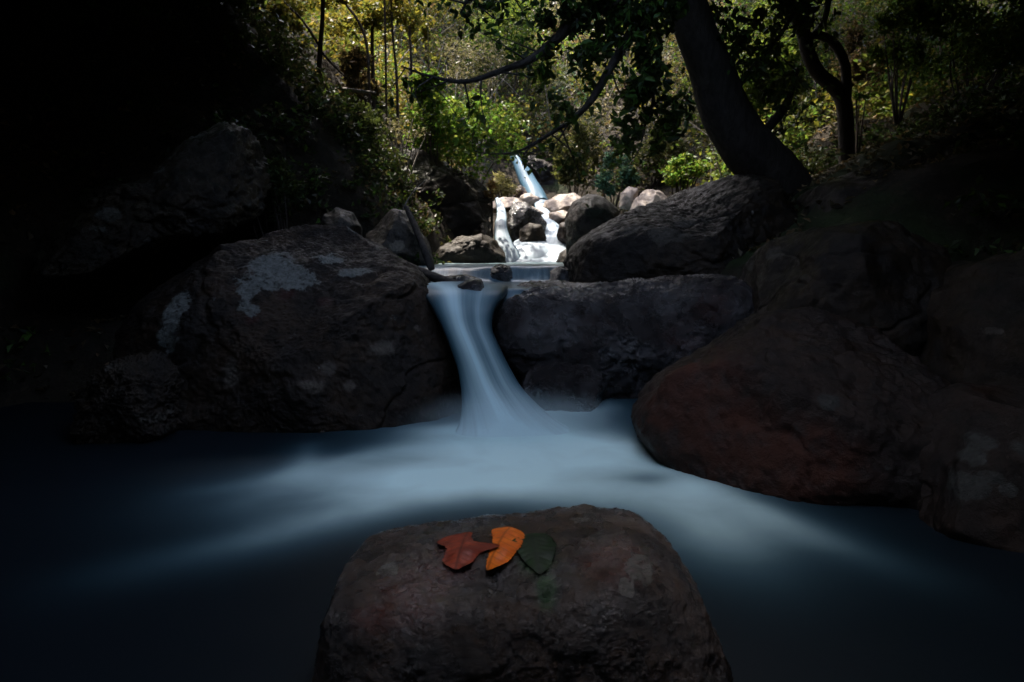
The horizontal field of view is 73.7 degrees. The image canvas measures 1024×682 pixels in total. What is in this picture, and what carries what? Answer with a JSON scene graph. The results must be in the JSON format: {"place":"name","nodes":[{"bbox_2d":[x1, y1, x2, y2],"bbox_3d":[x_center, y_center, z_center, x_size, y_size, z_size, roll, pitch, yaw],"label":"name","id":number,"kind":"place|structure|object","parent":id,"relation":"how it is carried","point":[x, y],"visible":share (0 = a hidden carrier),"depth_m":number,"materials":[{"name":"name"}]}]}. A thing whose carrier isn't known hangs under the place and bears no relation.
{"place":"outdoors","nodes":[
{"label":"outdoors","id":0,"kind":"place"},
{"bbox_2d":[420,262,563,319],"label":"water","id":1,"kind":"structure","parent":0,"point":[528,271],"depth_m":5.92,"materials":[{"name":"liquid"}]},
{"bbox_2d":[365,209,433,264],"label":"boulder","id":2,"kind":"object","parent":1,"relation":"in","point":[392,231],"visible":0.41,"depth_m":6.13,"materials":[{"name":"grey stone"}]},
{"bbox_2d":[402,180,424,209],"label":"dead branch","id":3,"kind":"object","parent":2,"relation":"on","point":[410,195],"visible":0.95,"depth_m":6.46,"materials":[{"name":"brown wood"}]},
{"bbox_2d":[404,205,434,270],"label":"dead branch","id":4,"kind":"object","parent":2,"relation":"on","point":[425,252],"visible":1,"depth_m":5.87,"materials":[{"name":"brown wood"}]},
{"bbox_2d":[409,262,461,282],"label":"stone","id":5,"kind":"object","parent":1,"relation":"on","point":[432,276],"visible":0.41,"depth_m":5.02,"materials":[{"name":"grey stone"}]},
{"bbox_2d":[446,274,481,281],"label":"stone","id":6,"kind":"object","parent":1,"relation":"in","point":[461,278],"visible":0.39,"depth_m":5.09,"materials":[{"name":"grey stone"}]},
{"bbox_2d":[490,264,512,281],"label":"stone","id":7,"kind":"object","parent":1,"relation":"in","point":[501,272],"visible":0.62,"depth_m":5.81,"materials":[{"name":"grey stone"}]},
{"bbox_2d":[426,282,563,435],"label":"waterfall","id":8,"kind":"structure","parent":0,"point":[497,400],"depth_m":4.15,"materials":[{"name":"liquid"}]},
{"bbox_2d":[457,279,483,290],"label":"stone","id":9,"kind":"object","parent":8,"relation":"on","point":[468,285],"visible":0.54,"depth_m":4.41,"materials":[{"name":"grey stone"}]},
{"bbox_2d":[0,398,1023,681],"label":"water","id":10,"kind":"structure","parent":0,"point":[196,556],"depth_m":2.34,"materials":[{"name":"blue liquid"}]},
{"bbox_2d":[69,348,183,443],"bbox_3d":[-2.201,0.350,4.053,0.625,0.627,0.916,0,7,0],"label":"boulder","id":11,"kind":"object","parent":10,"relation":"in","point":[132,398],"visible":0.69,"depth_m":3.69,"materials":[{"name":"grey stone"}]},
{"bbox_2d":[311,503,733,681],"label":"boulder","id":12,"kind":"object","parent":10,"relation":"in","point":[611,595],"visible":0.91,"depth_m":1.47,"materials":[{"name":"brown stone"}]},
{"bbox_2d":[437,532,499,568],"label":"fallen leaf","id":13,"kind":"object","parent":12,"relation":"on","point":[463,549],"visible":1,"depth_m":1.67,"materials":[{"name":"red plant"}]},
{"bbox_2d":[486,527,524,569],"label":"fallen leaf","id":14,"kind":"object","parent":12,"relation":"on","point":[505,551],"visible":1,"depth_m":1.66,"materials":[{"name":"orange plant"}]},
{"bbox_2d":[512,533,556,573],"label":"fallen leaf","id":15,"kind":"object","parent":12,"relation":"on","point":[536,552],"visible":1,"depth_m":1.62,"materials":[{"name":"green plant"}]},
{"bbox_2d":[521,361,607,411],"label":"boulder","id":16,"kind":"object","parent":10,"relation":"in","point":[563,386],"visible":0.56,"depth_m":4.23,"materials":[{"name":"grey stone"}]},
{"bbox_2d":[630,306,950,509],"bbox_3d":[1.452,0.540,3.305,1.663,1.382,1.423,0,7,0],"label":"boulder","id":17,"kind":"object","parent":10,"relation":"in","point":[810,404],"visible":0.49,"depth_m":2.95,"materials":[{"name":"brown stone"}]},
{"bbox_2d":[739,220,951,355],"bbox_3d":[2.117,-0.277,4.342,1.278,0.958,1.360,0,7,0],"label":"boulder","id":18,"kind":"object","parent":17,"relation":"on","point":[886,277],"visible":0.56,"depth_m":3.82,"materials":[{"name":"grey stone"}]},
{"bbox_2d":[918,383,1023,552],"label":"boulder","id":19,"kind":"object","parent":10,"relation":"in","point":[971,476],"visible":0.56,"depth_m":2.51,"materials":[{"name":"grey stone"}]},
{"bbox_2d":[0,0,1023,407],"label":"ground","id":20,"kind":"structure","parent":0,"point":[912,200],"depth_m":5.75,"materials":[{"name":"soil"}]},
{"bbox_2d":[30,122,271,282],"bbox_3d":[-2.605,-1.078,5.121,1.706,1.243,1.051,-9,12,-52],"label":"boulder","id":21,"kind":"object","parent":20,"relation":"on","point":[213,183],"visible":1,"depth_m":4.91,"materials":[{"name":"grey stone"}]},
{"bbox_2d":[112,224,461,432],"bbox_3d":[-1.413,0.056,4.749,2.314,1.742,1.843,0,7,0],"label":"boulder","id":22,"kind":"object","parent":20,"relation":"on","point":[306,328],"visible":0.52,"depth_m":4.08,"materials":[{"name":"grey stone"}]},
{"bbox_2d":[262,0,358,84],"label":"sapling","id":23,"kind":"object","parent":20,"relation":"on","point":[289,10],"visible":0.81,"depth_m":8.23,"materials":[{"name":"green plant"}]},
{"bbox_2d":[309,0,370,111],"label":"sapling","id":24,"kind":"object","parent":20,"relation":"on","point":[358,19],"visible":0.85,"depth_m":9.85,"materials":[{"name":"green plant"}]},
{"bbox_2d":[322,207,361,235],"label":"boulder","id":25,"kind":"object","parent":20,"relation":"on","point":[336,216],"visible":0.61,"depth_m":5.94,"materials":[{"name":"grey stone"}]},
{"bbox_2d":[336,45,384,104],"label":"shrub","id":26,"kind":"object","parent":20,"relation":"on","point":[352,63],"visible":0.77,"depth_m":9.90,"materials":[{"name":"brown plant"}]},
{"bbox_2d":[332,96,396,152],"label":"shrub","id":27,"kind":"object","parent":20,"relation":"on","point":[370,122],"visible":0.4,"depth_m":7.65,"materials":[{"name":"green plant"}]},
{"bbox_2d":[339,87,375,93],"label":"dead branch","id":28,"kind":"object","parent":27,"relation":"on","point":[360,91],"visible":0.76,"depth_m":7.95,"materials":[{"name":"brown wood"}]},
{"bbox_2d":[362,0,395,113],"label":"sapling","id":29,"kind":"object","parent":20,"relation":"on","point":[375,18],"visible":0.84,"depth_m":10.08,"materials":[{"name":"green plant"}]},
{"bbox_2d":[378,0,405,145],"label":"sapling","id":30,"kind":"object","parent":20,"relation":"on","point":[401,2],"visible":0.78,"depth_m":9.40,"materials":[{"name":"brown plant"}]},
{"bbox_2d":[378,0,424,146],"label":"sapling","id":31,"kind":"object","parent":20,"relation":"on","point":[401,19],"visible":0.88,"depth_m":10.01,"materials":[{"name":"green plant"}]},
{"bbox_2d":[381,112,430,188],"bbox_3d":[-1.345,-2.344,8.581,0.676,1.030,0.651,0,7,0],"label":"shrub","id":32,"kind":"object","parent":20,"relation":"on","point":[404,131],"visible":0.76,"depth_m":8.52,"materials":[{"name":"green plant"}]},
{"bbox_2d":[395,0,435,147],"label":"sapling","id":33,"kind":"object","parent":20,"relation":"on","point":[412,36],"visible":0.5,"depth_m":10.73,"materials":[{"name":"green plant"}]},
{"bbox_2d":[408,68,447,166],"bbox_3d":[-1.085,-2.615,9.023,0.510,1.810,0.622,0,7,0],"label":"shrub","id":34,"kind":"object","parent":20,"relation":"on","point":[422,95],"visible":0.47,"depth_m":8.84,"materials":[{"name":"green plant"}]},
{"bbox_2d":[390,147,493,236],"bbox_3d":[-1.391,-1.696,9.320,2.284,1.830,1.565,0,7,0],"label":"rock","id":35,"kind":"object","parent":20,"relation":"on","point":[464,208],"depth_m":8.79,"materials":[{"name":"grey stone"}]},
{"bbox_2d":[483,177,497,235],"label":"grass tuft","id":36,"kind":"object","parent":35,"relation":"attached to","point":[490,185],"visible":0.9,"depth_m":9.23,"materials":[{"name":"green plant"}]},
{"bbox_2d":[401,88,530,183],"bbox_3d":[-0.663,-2.451,9.314,1.835,1.998,1.500,0,7,0],"label":"shrub","id":37,"kind":"object","parent":20,"relation":"on","point":[443,117],"visible":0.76,"depth_m":9.11,"materials":[{"name":"green plant"}]},
{"bbox_2d":[433,234,505,262],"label":"boulder","id":38,"kind":"object","parent":20,"relation":"on","point":[480,248],"visible":0.56,"depth_m":7.58,"materials":[{"name":"grey stone"}]},
{"bbox_2d":[435,27,516,183],"bbox_3d":[-0.759,-4.603,13.947,1.588,3.342,1.168,2,8,19],"label":"shrub","id":39,"kind":"object","parent":20,"relation":"on","point":[476,59],"visible":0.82,"depth_m":13.75,"materials":[{"name":"green plant"}]},
{"bbox_2d":[472,223,492,238],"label":"boulder","id":40,"kind":"object","parent":20,"relation":"on","point":[482,228],"visible":0.11,"depth_m":8.70,"materials":[{"name":"grey stone"}]},
{"bbox_2d":[487,169,520,213],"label":"shrub","id":41,"kind":"object","parent":20,"relation":"on","point":[507,188],"visible":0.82,"depth_m":12.72,"materials":[{"name":"green plant"}]},
{"bbox_2d":[447,0,570,105],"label":"tree","id":42,"kind":"object","parent":20,"relation":"on","point":[503,27],"visible":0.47,"depth_m":19.42,"materials":[{"name":"green plant"}]},
{"bbox_2d":[0,0,1023,380],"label":"undergrowth","id":43,"kind":"object","parent":20,"relation":"on","point":[322,100],"visible":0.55,"depth_m":6.64,"materials":[{"name":"green plant"}]},
{"bbox_2d":[0,0,1023,399],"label":"leaf litter","id":44,"kind":"object","parent":20,"relation":"on","point":[816,180],"visible":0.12,"depth_m":5.73,"materials":[{"name":"brown plant"}]},
{"bbox_2d":[493,197,542,213],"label":"boulder","id":45,"kind":"object","parent":20,"relation":"on","point":[507,202],"visible":0.42,"depth_m":11.20,"materials":[{"name":"beige stone"}]},
{"bbox_2d":[513,185,526,197],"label":"boulder","id":46,"kind":"object","parent":20,"relation":"on","point":[523,190],"visible":0.27,"depth_m":14.96,"materials":[{"name":"grey stone"}]},
{"bbox_2d":[507,202,546,241],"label":"boulder","id":47,"kind":"object","parent":20,"relation":"on","point":[520,215],"visible":0.55,"depth_m":10.11,"materials":[{"name":"grey stone"}]},
{"bbox_2d":[510,155,547,198],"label":"waterfall","id":48,"kind":"structure","parent":20,"relation":"on","point":[530,183],"depth_m":15.25,"materials":[{"name":"white liquid"}]},
{"bbox_2d":[519,193,539,206],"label":"boulder","id":49,"kind":"object","parent":20,"relation":"on","point":[531,199],"visible":0.36,"depth_m":12.46,"materials":[{"name":"grey stone"}]},
{"bbox_2d":[494,197,565,261],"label":"waterfall","id":50,"kind":"structure","parent":20,"relation":"on","point":[550,248],"depth_m":9.57,"materials":[{"name":"liquid"}]},
{"bbox_2d":[519,223,546,241],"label":"boulder","id":51,"kind":"object","parent":20,"relation":"on","point":[528,232],"visible":0.55,"depth_m":9.68,"materials":[{"name":"grey stone"}]},
{"bbox_2d":[527,155,557,185],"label":"rock","id":52,"kind":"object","parent":20,"relation":"on","point":[546,178],"depth_m":17.46,"materials":[{"name":"grey stone"}]},
{"bbox_2d":[548,210,566,224],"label":"boulder","id":53,"kind":"object","parent":20,"relation":"on","point":[558,217],"visible":0.37,"depth_m":10.79,"materials":[{"name":"grey stone"}]},
{"bbox_2d":[549,266,569,281],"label":"stone","id":54,"kind":"object","parent":20,"relation":"on","point":[560,273],"visible":0.4,"depth_m":5.80,"materials":[{"name":"grey stone"}]},
{"bbox_2d":[556,249,565,262],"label":"boulder","id":55,"kind":"object","parent":20,"relation":"on","point":[561,257],"visible":0.19,"depth_m":8.36,"materials":[{"name":"grey stone"}]},
{"bbox_2d":[556,222,566,244],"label":"boulder","id":56,"kind":"object","parent":20,"relation":"on","point":[561,234],"visible":0.4,"depth_m":9.66,"materials":[{"name":"grey stone"}]},
{"bbox_2d":[543,193,580,211],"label":"boulder","id":57,"kind":"object","parent":20,"relation":"on","point":[558,202],"visible":0.48,"depth_m":11.60,"materials":[{"name":"beige stone"}]},
{"bbox_2d":[545,120,606,196],"bbox_3d":[1.422,-3.775,15.164,1.314,2.149,1.103,-7,10,-43],"label":"shrub","id":58,"kind":"object","parent":20,"relation":"on","point":[581,141],"visible":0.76,"depth_m":14.95,"materials":[{"name":"green plant"}]},
{"bbox_2d":[565,194,619,256],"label":"boulder","id":59,"kind":"object","parent":20,"relation":"on","point":[582,219],"visible":0.43,"depth_m":6.78,"materials":[{"name":"grey stone"}]},
{"bbox_2d":[376,0,844,207],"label":"leaning tree","id":60,"kind":"object","parent":20,"relation":"on","point":[744,139],"visible":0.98,"depth_m":5.63,"materials":[{"name":"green plant"}]},
{"bbox_2d":[593,150,639,211],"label":"shrub","id":61,"kind":"object","parent":20,"relation":"on","point":[602,180],"visible":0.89,"depth_m":14.18,"materials":[{"name":"green plant"}]},
{"bbox_2d":[492,274,753,398],"bbox_3d":[0.795,0.120,4.875,1.875,1.203,1.015,0,7,0],"label":"boulder","id":62,"kind":"object","parent":20,"relation":"on","point":[628,338],"visible":0.52,"depth_m":4.41,"materials":[{"name":"grey stone"}]},
{"bbox_2d":[619,186,637,209],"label":"boulder","id":63,"kind":"object","parent":20,"relation":"on","point":[628,195],"visible":0.82,"depth_m":13.14,"materials":[{"name":"grey stone"}]},
{"bbox_2d":[259,0,1023,211],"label":"undergrowth","id":64,"kind":"object","parent":20,"relation":"on","point":[923,88],"visible":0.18,"depth_m":15.72,"materials":[{"name":"green plant"}]},
{"bbox_2d":[630,189,666,209],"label":"boulder","id":65,"kind":"object","parent":20,"relation":"on","point":[645,197],"visible":0.48,"depth_m":12.58,"materials":[{"name":"grey stone"}]},
{"bbox_2d":[615,136,695,188],"bbox_3d":[3.170,-3.924,15.150,1.773,1.250,1.204,0,7,0],"label":"shrub","id":66,"kind":"object","parent":20,"relation":"on","point":[662,156],"visible":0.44,"depth_m":14.93,"materials":[{"name":"green plant"}]},
{"bbox_2d":[563,174,797,282],"bbox_3d":[1.481,-0.894,5.949,2.094,1.106,1.780,0,7,0],"label":"boulder","id":67,"kind":"object","parent":20,"relation":"on","point":[712,227],"visible":0.59,"depth_m":5.31,"materials":[{"name":"grey stone"}]},
{"bbox_2d":[657,152,712,194],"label":"bush","id":68,"kind":"object","parent":20,"relation":"on","point":[695,169],"visible":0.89,"depth_m":7.96,"materials":[{"name":"green plant"}]},
{"bbox_2d":[726,0,811,131],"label":"shrub","id":69,"kind":"object","parent":20,"relation":"on","point":[794,55],"visible":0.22,"depth_m":11.24,"materials":[{"name":"green plant"}]},
{"bbox_2d":[771,0,855,162],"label":"forked tree","id":70,"kind":"object","parent":20,"relation":"on","point":[820,75],"visible":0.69,"depth_m":7.15,"materials":[{"name":"brown plant"}]},
{"bbox_2d":[752,135,921,214],"bbox_3d":[2.968,-1.624,6.552,3.394,0.983,0.568,-6,9,-40],"label":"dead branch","id":71,"kind":"object","parent":20,"relation":"on","point":[841,162],"visible":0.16,"depth_m":7.10,"materials":[{"name":"brown wood"}]},
{"bbox_2d":[796,169,885,217],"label":"boulder","id":72,"kind":"object","parent":20,"relation":"on","point":[838,190],"visible":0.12,"depth_m":5.31,"materials":[{"name":"grey stone"}]},
{"bbox_2d":[852,91,870,152],"bbox_3d":[3.941,-2.361,7.783,0.216,0.955,0.201,4,8,30],"label":"trunk","id":73,"kind":"object","parent":20,"relation":"on","point":[857,96],"visible":0.88,"depth_m":7.76,"materials":[{"name":"green plant"}]},
{"bbox_2d":[817,19,906,112],"bbox_3d":[5.917,-4.444,11.533,1.407,2.129,1.083,0,7,0],"label":"shrub","id":74,"kind":"object","parent":20,"relation":"on","point":[855,36],"visible":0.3,"depth_m":11.48,"materials":[{"name":"green plant"}]},
{"bbox_2d":[864,0,943,125],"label":"shrub","id":75,"kind":"object","parent":20,"relation":"on","point":[897,55],"visible":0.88,"depth_m":9.15,"materials":[{"name":"green plant"}]},
{"bbox_2d":[891,0,1023,108],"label":"shrub","id":76,"kind":"object","parent":20,"relation":"on","point":[1006,51],"visible":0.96,"depth_m":8.61,"materials":[{"name":"green plant"}]},
{"bbox_2d":[919,249,1023,385],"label":"boulder","id":77,"kind":"object","parent":20,"relation":"on","point":[975,321],"visible":0.38,"depth_m":3.44,"materials":[{"name":"grey stone"}]}
]}

